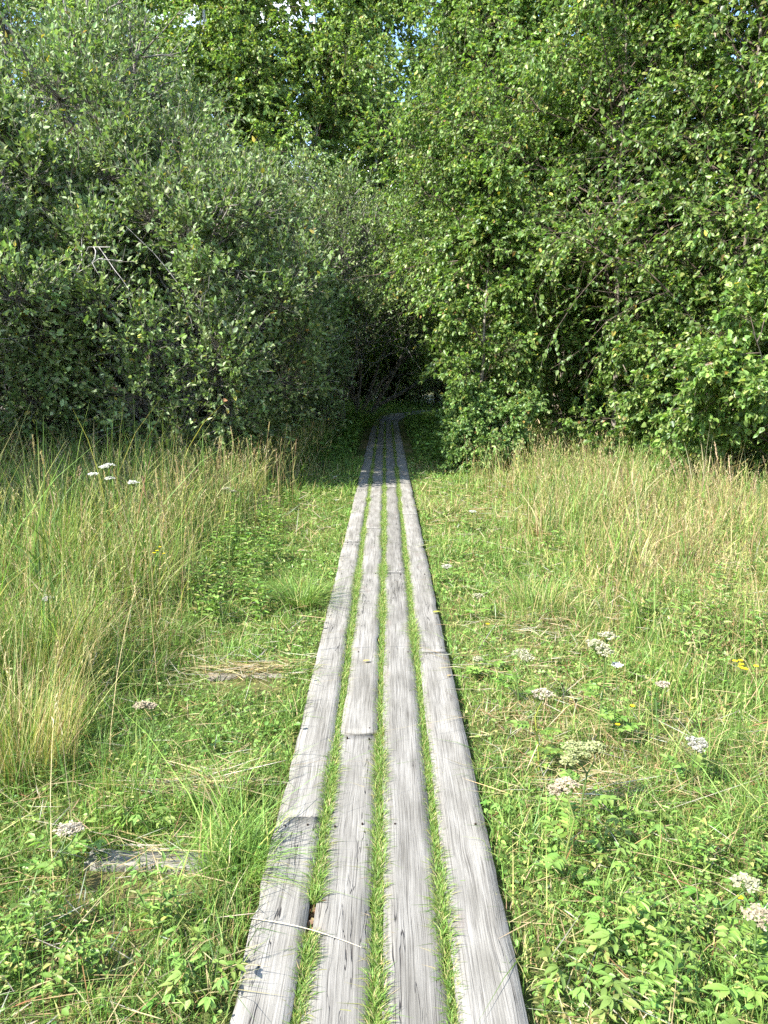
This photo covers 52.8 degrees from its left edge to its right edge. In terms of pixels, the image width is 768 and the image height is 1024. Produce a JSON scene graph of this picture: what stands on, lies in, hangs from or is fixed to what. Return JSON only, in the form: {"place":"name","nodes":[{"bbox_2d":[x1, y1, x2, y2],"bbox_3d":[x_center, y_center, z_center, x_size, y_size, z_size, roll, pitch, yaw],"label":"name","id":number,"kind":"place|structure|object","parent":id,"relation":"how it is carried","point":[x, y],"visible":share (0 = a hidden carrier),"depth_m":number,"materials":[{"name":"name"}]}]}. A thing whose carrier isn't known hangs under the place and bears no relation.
{"place":"outdoors","nodes":[
{"label":"outdoors","id":0,"kind":"place"},
{"bbox_2d":[8,0,756,199],"label":"sky","id":1,"kind":"structure","parent":0,"point":[311,17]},
{"bbox_2d":[0,392,767,1023],"bbox_3d":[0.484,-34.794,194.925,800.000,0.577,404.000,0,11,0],"label":"ground","id":2,"kind":"structure","parent":0,"point":[94,880],"depth_m":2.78,"materials":[{"name":"green plant"}]},
{"bbox_2d":[0,903,37,989],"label":"leafy stem plant","id":3,"kind":"object","parent":2,"relation":"on","point":[11,940],"visible":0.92,"depth_m":2.09,"materials":[{"name":"green plant"}]},
{"bbox_2d":[0,876,68,955],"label":"leafy stem plant","id":4,"kind":"object","parent":2,"relation":"on","point":[48,908],"visible":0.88,"depth_m":2.23,"materials":[{"name":"green plant"}]},
{"bbox_2d":[6,540,77,618],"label":"thistle stalk","id":5,"kind":"object","parent":2,"relation":"on","point":[38,572],"visible":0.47,"depth_m":4.36,"materials":[{"name":"green plant"}]},
{"bbox_2d":[20,961,69,1004],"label":"leafy herb","id":6,"kind":"object","parent":2,"relation":"on","point":[34,994],"visible":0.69,"depth_m":2.05,"materials":[{"name":"green plant"}]},
{"bbox_2d":[17,820,88,883],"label":"umbel flower","id":7,"kind":"object","parent":2,"relation":"on","point":[71,827],"visible":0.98,"depth_m":2.49,"materials":[{"name":"green plant"}]},
{"bbox_2d":[0,0,120,137],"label":"birch tree","id":8,"kind":"object","parent":2,"relation":"on","point":[28,7],"depth_m":22.01,"materials":[{"name":"green plant"}]},
{"bbox_2d":[39,914,112,998],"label":"leafy stem plant","id":9,"kind":"object","parent":2,"relation":"on","point":[89,953],"visible":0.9,"depth_m":2.07,"materials":[{"name":"green plant"}]},
{"bbox_2d":[0,59,153,476],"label":"willow bush","id":10,"kind":"object","parent":2,"relation":"on","point":[31,149],"visible":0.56,"depth_m":9.38,"materials":[{"name":"green plant"}]},
{"bbox_2d":[0,543,166,707],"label":"reed clump","id":11,"kind":"object","parent":2,"relation":"on","point":[46,654],"visible":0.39,"depth_m":3.90,"materials":[{"name":"green plant"}]},
{"bbox_2d":[0,588,169,802],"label":"reed clump","id":12,"kind":"object","parent":2,"relation":"on","point":[45,728],"visible":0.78,"depth_m":3.24,"materials":[{"name":"green plant"}]},
{"bbox_2d":[63,817,112,860],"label":"leafy herb","id":13,"kind":"object","parent":2,"relation":"on","point":[99,842],"visible":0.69,"depth_m":2.61,"materials":[{"name":"green plant"}]},
{"bbox_2d":[88,463,114,563],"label":"umbel flower","id":14,"kind":"object","parent":2,"relation":"on","point":[104,466],"visible":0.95,"depth_m":5.65,"materials":[{"name":"white plant"}]},
{"bbox_2d":[10,0,225,179],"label":"birch tree","id":15,"kind":"object","parent":2,"relation":"on","point":[72,6],"visible":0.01,"depth_m":21.30,"materials":[{"name":"green plant"}]},
{"bbox_2d":[109,794,175,832],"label":"leafy herb","id":16,"kind":"object","parent":2,"relation":"on","point":[134,818],"visible":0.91,"depth_m":2.75,"materials":[{"name":"green plant"}]},
{"bbox_2d":[132,700,157,769],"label":"umbel flower","id":17,"kind":"object","parent":2,"relation":"on","point":[149,705],"visible":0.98,"depth_m":3.13,"materials":[{"name":"white plant"}]},
{"bbox_2d":[84,848,208,874],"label":"weathered beam","id":18,"kind":"structure","parent":2,"relation":"on","point":[92,858],"depth_m":2.59,"materials":[{"name":"grey wood"}]},
{"bbox_2d":[122,846,187,944],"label":"leafy stem plant","id":19,"kind":"object","parent":2,"relation":"on","point":[156,907],"visible":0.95,"depth_m":2.24,"materials":[{"name":"green plant"}]},
{"bbox_2d":[0,0,311,460],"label":"willow bush","id":20,"kind":"object","parent":2,"relation":"on","point":[79,60],"visible":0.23,"depth_m":11.39,"materials":[{"name":"green plant"}]},
{"bbox_2d":[140,965,192,1011],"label":"leafy herb","id":21,"kind":"object","parent":2,"relation":"on","point":[167,997],"visible":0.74,"depth_m":1.98,"materials":[{"name":"green plant"}]},
{"bbox_2d":[0,89,358,476],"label":"willow bush","id":22,"kind":"object","parent":2,"relation":"on","point":[197,194],"visible":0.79,"depth_m":9.87,"materials":[{"name":"green plant"}]},
{"bbox_2d":[163,924,213,980],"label":"leafy herb","id":23,"kind":"object","parent":2,"relation":"on","point":[197,929],"visible":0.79,"depth_m":2.13,"materials":[{"name":"green plant"}]},
{"bbox_2d":[183,555,214,593],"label":"leafy stem plant","id":24,"kind":"object","parent":2,"relation":"on","point":[205,573],"visible":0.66,"depth_m":5.60,"materials":[{"name":"green plant"}]},
{"bbox_2d":[158,946,248,1011],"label":"leafy herb","id":25,"kind":"object","parent":2,"relation":"on","point":[176,975],"visible":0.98,"depth_m":2.00,"materials":[{"name":"green plant"}]},
{"bbox_2d":[187,571,229,627],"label":"leafy stem plant","id":26,"kind":"object","parent":2,"relation":"on","point":[214,604],"visible":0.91,"depth_m":5.02,"materials":[{"name":"green plant"}]},
{"bbox_2d":[201,524,241,568],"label":"leafy stem plant","id":27,"kind":"object","parent":2,"relation":"on","point":[221,553],"visible":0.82,"depth_m":6.36,"materials":[{"name":"green plant"}]},
{"bbox_2d":[115,0,338,235],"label":"birch tree","id":28,"kind":"object","parent":2,"relation":"on","point":[213,37],"visible":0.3,"depth_m":20.56,"materials":[{"name":"green plant"}]},
{"bbox_2d":[210,556,246,597],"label":"leafy stem plant","id":29,"kind":"object","parent":2,"relation":"on","point":[220,579],"visible":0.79,"depth_m":5.59,"materials":[{"name":"green plant"}]},
{"bbox_2d":[218,501,246,553],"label":"leafy stem plant","id":30,"kind":"object","parent":2,"relation":"on","point":[231,533],"visible":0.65,"depth_m":6.78,"materials":[{"name":"green plant"}]},
{"bbox_2d":[118,0,354,366],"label":"birch tree","id":31,"kind":"object","parent":2,"relation":"on","point":[161,7],"visible":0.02,"depth_m":22.83,"materials":[{"name":"green plant"}]},
{"bbox_2d":[120,205,362,433],"bbox_3d":[-2.958,-3.535,14.832,5.062,5.312,4.989,0,11,3],"label":"willow bush","id":32,"kind":"object","parent":2,"relation":"on","point":[338,361],"visible":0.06,"depth_m":14.79,"materials":[{"name":"green plant"}]},
{"bbox_2d":[130,770,353,947],"bbox_3d":[-0.429,1.089,2.541,0.782,0.225,0.773,-7,13,-34],"label":"grass tuft","id":33,"kind":"object","parent":2,"relation":"on","point":[251,869],"visible":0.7,"depth_m":2.54,"materials":[{"name":"green plant"}]},
{"bbox_2d":[206,672,282,680],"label":"weathered beam","id":34,"kind":"structure","parent":2,"relation":"on","point":[221,676],"depth_m":4.17,"materials":[{"name":"grey wood"}]},
{"bbox_2d":[232,568,256,606],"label":"leafy stem plant","id":35,"kind":"object","parent":2,"relation":"on","point":[243,590],"visible":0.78,"depth_m":5.43,"materials":[{"name":"green plant"}]},
{"bbox_2d":[234,543,270,580],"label":"leafy stem plant","id":36,"kind":"object","parent":2,"relation":"on","point":[260,563],"visible":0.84,"depth_m":5.97,"materials":[{"name":"green plant"}]},
{"bbox_2d":[234,520,277,567],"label":"leafy stem plant","id":37,"kind":"object","parent":2,"relation":"on","point":[253,547],"visible":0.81,"depth_m":6.31,"materials":[{"name":"green plant"}]},
{"bbox_2d":[239,569,278,619],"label":"leafy stem plant","id":38,"kind":"object","parent":2,"relation":"on","point":[260,605],"visible":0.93,"depth_m":5.13,"materials":[{"name":"green plant"}]},
{"bbox_2d":[121,127,398,420],"bbox_3d":[-3.638,-5.046,18.072,6.866,7.221,6.827,-6,12,-31],"label":"willow bush","id":39,"kind":"object","parent":2,"relation":"on","point":[324,245],"visible":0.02,"depth_m":17.52,"materials":[{"name":"green plant"}]},
{"bbox_2d":[254,483,280,528],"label":"leafy stem plant","id":40,"kind":"object","parent":2,"relation":"on","point":[265,514],"visible":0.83,"depth_m":7.84,"materials":[{"name":"green plant"}]},
{"bbox_2d":[207,554,373,625],"bbox_3d":[-0.631,0.498,5.373,1.374,0.345,1.592,9,14,38],"label":"grass tuft","id":41,"kind":"object","parent":2,"relation":"on","point":[310,597],"visible":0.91,"depth_m":5.39,"materials":[{"name":"green plant"}]},
{"bbox_2d":[131,0,473,376],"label":"birch tree","id":42,"kind":"object","parent":2,"relation":"on","point":[329,41],"visible":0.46,"depth_m":21.67,"materials":[{"name":"green plant"}]},
{"bbox_2d":[321,395,396,427],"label":"grass tuft","id":43,"kind":"object","parent":2,"relation":"on","point":[369,424],"visible":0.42,"depth_m":21.35,"materials":[{"name":"green plant"}]},
{"bbox_2d":[269,138,472,425],"bbox_3d":[-1.230,-5.536,19.658,7.032,7.055,6.798,4,11,22],"label":"willow bush","id":44,"kind":"object","parent":2,"relation":"on","point":[340,207],"visible":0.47,"depth_m":17.87,"materials":[{"name":"green plant"}]},
{"bbox_2d":[282,422,468,1023],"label":"grass","id":45,"kind":"structure","parent":2,"relation":"on","point":[375,1008],"depth_m":2.69,"materials":[{"name":"green plant"}]},
{"bbox_2d":[296,0,459,402],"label":"birch tree","id":46,"kind":"object","parent":2,"relation":"on","point":[395,8],"visible":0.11,"depth_m":27.35,"materials":[{"name":"green plant"}]},
{"bbox_2d":[0,391,755,467],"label":"woodland undergrowth","id":47,"kind":"object","parent":2,"relation":"on","point":[426,427],"visible":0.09,"depth_m":16.31,"materials":[{"name":"green plant"}]},
{"bbox_2d":[229,410,528,1023],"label":"boardwalk","id":48,"kind":"structure","parent":2,"relation":"on","point":[483,928],"depth_m":2.71,"materials":[{"name":"grey wood"}]},
{"bbox_2d":[0,378,767,1023],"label":"meadow grass","id":49,"kind":"structure","parent":2,"relation":"on","point":[40,518],"depth_m":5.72,"materials":[{"name":"green plant"}]},
{"bbox_2d":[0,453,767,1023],"bbox_3d":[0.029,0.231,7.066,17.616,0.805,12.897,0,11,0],"label":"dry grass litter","id":50,"kind":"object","parent":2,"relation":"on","point":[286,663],"visible":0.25,"depth_m":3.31,"materials":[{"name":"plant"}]},
{"bbox_2d":[0,459,767,1023],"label":"clover cover","id":51,"kind":"object","parent":2,"relation":"on","point":[538,875],"visible":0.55,"depth_m":3.12,"materials":[{"name":"green plant"}]},
{"bbox_2d":[345,327,437,407],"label":"willow bush","id":52,"kind":"object","parent":2,"relation":"on","point":[411,379],"visible":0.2,"depth_m":30.25,"materials":[{"name":"green plant"}]},
{"bbox_2d":[347,239,476,418],"bbox_3d":[-0.154,-5.757,23.952,7.164,6.018,3.299,0,11,0],"label":"leaning willow","id":53,"kind":"object","parent":2,"relation":"on","point":[390,375],"visible":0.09,"depth_m":24.14,"materials":[{"name":"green plant"}]},
{"bbox_2d":[371,327,460,403],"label":"willow bush","id":54,"kind":"object","parent":2,"relation":"on","point":[393,389],"visible":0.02,"depth_m":30.87,"materials":[{"name":"green plant"}]},
{"bbox_2d":[391,332,478,406],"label":"willow bush","id":55,"kind":"object","parent":2,"relation":"on","point":[435,396],"visible":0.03,"depth_m":31.20,"materials":[{"name":"green plant"}]},
{"bbox_2d":[344,0,574,379],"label":"birch tree","id":56,"kind":"object","parent":2,"relation":"on","point":[424,69],"visible":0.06,"depth_m":23.88,"materials":[{"name":"green plant"}]},
{"bbox_2d":[410,158,546,397],"bbox_3d":[1.498,-3.022,12.141,2.078,4.822,1.913,-1,11,-5],"label":"birch sapling","id":57,"kind":"object","parent":2,"relation":"on","point":[508,292],"visible":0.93,"depth_m":11.85,"materials":[{"name":"green plant"}]},
{"bbox_2d":[431,376,551,476],"bbox_3d":[1.617,-1.198,11.984,1.933,1.810,1.322,4,11,22],"label":"leafy bush","id":58,"kind":"object","parent":2,"relation":"on","point":[478,421],"visible":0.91,"depth_m":11.75,"materials":[{"name":"green plant"}]},
{"bbox_2d":[306,0,695,410],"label":"birch tree","id":59,"kind":"object","parent":2,"relation":"on","point":[455,10],"visible":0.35,"depth_m":14.50,"materials":[{"name":"green plant"}]},
{"bbox_2d":[490,648,538,710],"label":"umbel flower","id":60,"kind":"object","parent":2,"relation":"on","point":[525,656],"visible":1,"depth_m":3.72,"materials":[{"name":"green plant"}]},
{"bbox_2d":[394,1,646,417],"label":"birch tree","id":61,"kind":"object","parent":2,"relation":"on","point":[434,325],"visible":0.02,"depth_m":18.47,"materials":[{"name":"green plant"}]},
{"bbox_2d":[504,688,573,772],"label":"umbel flower","id":62,"kind":"object","parent":2,"relation":"on","point":[524,724],"visible":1,"depth_m":3.13,"materials":[{"name":"green plant"}]},
{"bbox_2d":[478,545,603,619],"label":"grass tuft","id":63,"kind":"object","parent":2,"relation":"on","point":[529,596],"visible":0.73,"depth_m":5.27,"materials":[{"name":"green plant"}]},
{"bbox_2d":[540,521,568,558],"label":"leafy stem plant","id":64,"kind":"object","parent":2,"relation":"on","point":[558,534],"visible":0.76,"depth_m":6.77,"materials":[{"name":"green plant"}]},
{"bbox_2d":[356,0,761,430],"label":"birch tree","id":65,"kind":"object","parent":2,"relation":"on","point":[572,336],"visible":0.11,"depth_m":13.29,"materials":[{"name":"green plant"}]},
{"bbox_2d":[538,776,581,880],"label":"umbel flower","id":66,"kind":"object","parent":2,"relation":"on","point":[570,813],"visible":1,"depth_m":2.47,"materials":[{"name":"green plant"}]},
{"bbox_2d":[426,0,695,437],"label":"birch tree","id":67,"kind":"object","parent":2,"relation":"on","point":[553,399],"visible":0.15,"depth_m":13.45,"materials":[{"name":"green plant"}]},
{"bbox_2d":[373,0,767,439],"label":"birch tree","id":68,"kind":"object","parent":2,"relation":"on","point":[534,67],"visible":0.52,"depth_m":11.55,"materials":[{"name":"green plant"}]},
{"bbox_2d":[480,243,662,416],"bbox_3d":[5.588,-5.226,20.323,6.188,6.493,6.098,6,12,30],"label":"willow bush","id":69,"kind":"object","parent":2,"relation":"on","point":[576,394],"visible":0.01,"depth_m":19.72,"materials":[{"name":"green plant"}]},
{"bbox_2d":[541,739,620,827],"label":"umbel flower","id":70,"kind":"object","parent":2,"relation":"on","point":[569,759],"visible":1,"depth_m":2.77,"materials":[{"name":"green plant"}]},
{"bbox_2d":[533,945,641,1013],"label":"leafy herb","id":71,"kind":"object","parent":2,"relation":"on","point":[581,992],"visible":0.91,"depth_m":1.98,"materials":[{"name":"green plant"}]},
{"bbox_2d":[580,631,634,738],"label":"umbel flower","id":72,"kind":"object","parent":2,"relation":"on","point":[603,654],"visible":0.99,"depth_m":3.42,"materials":[{"name":"white plant"}]},
{"bbox_2d":[581,881,644,957],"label":"leafy herb","id":73,"kind":"object","parent":2,"relation":"on","point":[592,923],"visible":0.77,"depth_m":2.22,"materials":[{"name":"green plant"}]},
{"bbox_2d":[586,826,639,871],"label":"leafy herb","id":74,"kind":"object","parent":2,"relation":"on","point":[595,841],"visible":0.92,"depth_m":2.57,"materials":[{"name":"green plant"}]},
{"bbox_2d":[596,662,646,747],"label":"umbel flower","id":75,"kind":"object","parent":2,"relation":"on","point":[603,714],"visible":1,"depth_m":3.39,"materials":[{"name":"green plant"}]},
{"bbox_2d":[486,0,767,460],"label":"birch tree","id":76,"kind":"object","parent":2,"relation":"on","point":[757,65],"visible":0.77,"depth_m":10.27,"materials":[{"name":"green plant"}]},
{"bbox_2d":[590,963,667,1023],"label":"leafy herb","id":77,"kind":"object","parent":2,"relation":"on","point":[607,1001],"visible":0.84,"depth_m":1.93,"materials":[{"name":"green plant"}]},
{"bbox_2d":[597,801,674,850],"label":"leafy herb","id":78,"kind":"object","parent":2,"relation":"on","point":[615,818],"visible":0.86,"depth_m":2.68,"materials":[{"name":"green plant"}]},
{"bbox_2d":[577,917,701,995],"bbox_3d":[0.698,1.214,2.088,0.273,0.160,0.226,-6,12,-27],"label":"leafy herb","id":79,"kind":"object","parent":2,"relation":"on","point":[603,934],"visible":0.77,"depth_m":2.09,"materials":[{"name":"green plant"}]},
{"bbox_2d":[515,0,767,440],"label":"birch tree","id":80,"kind":"object","parent":2,"relation":"on","point":[754,35],"visible":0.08,"depth_m":12.90,"materials":[{"name":"green plant"}]},
{"bbox_2d":[614,877,681,966],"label":"leafy stem plant","id":81,"kind":"object","parent":2,"relation":"on","point":[642,907],"visible":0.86,"depth_m":2.18,"materials":[{"name":"green plant"}]},
{"bbox_2d":[621,583,674,632],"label":"leafy stem plant","id":82,"kind":"object","parent":2,"relation":"on","point":[652,606],"visible":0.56,"depth_m":4.88,"materials":[{"name":"green plant"}]},
{"bbox_2d":[543,264,767,486],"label":"birch scrub","id":83,"kind":"object","parent":2,"relation":"on","point":[639,401],"visible":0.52,"depth_m":10.90,"materials":[{"name":"green plant"}]},
{"bbox_2d":[631,982,683,1023],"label":"leafy stem plant","id":84,"kind":"object","parent":2,"relation":"on","point":[653,1003],"visible":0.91,"depth_m":1.91,"materials":[{"name":"green plant"}]},
{"bbox_2d":[644,920,710,1022],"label":"leafy stem plant","id":85,"kind":"object","parent":2,"relation":"on","point":[679,963],"visible":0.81,"depth_m":1.97,"materials":[{"name":"green plant"}]},
{"bbox_2d":[660,584,714,658],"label":"leafy stem plant","id":86,"kind":"object","parent":2,"relation":"on","point":[686,623],"visible":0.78,"depth_m":4.44,"materials":[{"name":"green plant"}]},
{"bbox_2d":[659,736,716,795],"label":"umbel flower","id":87,"kind":"object","parent":2,"relation":"on","point":[695,745],"visible":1,"depth_m":3.01,"materials":[{"name":"green plant"}]},
{"bbox_2d":[614,0,767,426],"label":"birch tree","id":88,"kind":"object","parent":2,"relation":"on","point":[754,221],"visible":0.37,"depth_m":10.01,"materials":[{"name":"green plant"}]},
{"bbox_2d":[663,806,719,880],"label":"leafy stem plant","id":89,"kind":"object","parent":2,"relation":"on","point":[689,859],"visible":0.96,"depth_m":2.51,"materials":[{"name":"green plant"}]},
{"bbox_2d":[676,888,713,947],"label":"leafy stem plant","id":90,"kind":"object","parent":2,"relation":"on","point":[692,923],"visible":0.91,"depth_m":2.23,"materials":[{"name":"green plant"}]},
{"bbox_2d":[641,255,767,486],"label":"birch scrub","id":91,"kind":"object","parent":2,"relation":"on","point":[724,366],"visible":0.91,"depth_m":9.00,"materials":[{"name":"green plant"}]},
{"bbox_2d":[688,565,732,643],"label":"leafy stem plant","id":92,"kind":"object","parent":2,"relation":"on","point":[715,596],"visible":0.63,"depth_m":4.67,"materials":[{"name":"green plant"}]},
{"bbox_2d":[693,624,729,681],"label":"leafy stem plant","id":93,"kind":"object","parent":2,"relation":"on","point":[712,654],"visible":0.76,"depth_m":4.15,"materials":[{"name":"green plant"}]},
{"bbox_2d":[680,882,755,912],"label":"leafy herb","id":94,"kind":"object","parent":2,"relation":"on","point":[692,889],"visible":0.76,"depth_m":2.35,"materials":[{"name":"green plant"}]},
{"bbox_2d":[705,546,747,598],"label":"leafy stem plant","id":95,"kind":"object","parent":2,"relation":"on","point":[727,590],"visible":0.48,"depth_m":5.45,"materials":[{"name":"green plant"}]},
{"bbox_2d":[702,958,767,1023],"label":"leafy herb","id":96,"kind":"object","parent":2,"relation":"on","point":[744,992],"visible":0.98,"depth_m":1.93,"materials":[{"name":"green plant"}]},
{"bbox_2d":[715,871,767,961],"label":"umbel flower","id":97,"kind":"object","parent":2,"relation":"on","point":[722,928],"visible":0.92,"depth_m":2.12,"materials":[{"name":"green plant"}]},
{"bbox_2d":[718,919,767,989],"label":"leafy stem plant","id":98,"kind":"object","parent":2,"relation":"on","point":[732,974],"visible":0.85,"depth_m":2.04,"materials":[{"name":"green plant"}]},
{"bbox_2d":[732,659,757,751],"bbox_3d":[1.550,0.863,3.373,0.069,0.433,0.104,-6,12,-29],"label":"yellow flower cluster","id":99,"kind":"object","parent":2,"relation":"on","point":[741,667],"visible":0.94,"depth_m":3.37,"materials":[{"name":"green plant"}]},
{"bbox_2d":[728,945,767,1007],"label":"leafy herb","id":100,"kind":"object","parent":2,"relation":"on","point":[758,995],"visible":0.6,"depth_m":1.99,"materials":[{"name":"green plant"}]},
{"bbox_2d":[738,603,767,658],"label":"leafy stem plant","id":101,"kind":"object","parent":2,"relation":"on","point":[754,634],"visible":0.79,"depth_m":4.51,"materials":[{"name":"green plant"}]},
{"bbox_2d":[740,903,767,979],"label":"umbel flower","id":102,"kind":"object","parent":2,"relation":"on","point":[760,939],"visible":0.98,"depth_m":2.03,"materials":[{"name":"white plant"}]},
{"bbox_2d":[741,828,767,885],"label":"leafy stem plant","id":103,"kind":"object","parent":2,"relation":"on","point":[753,863],"visible":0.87,"depth_m":2.49,"materials":[{"name":"green plant"}]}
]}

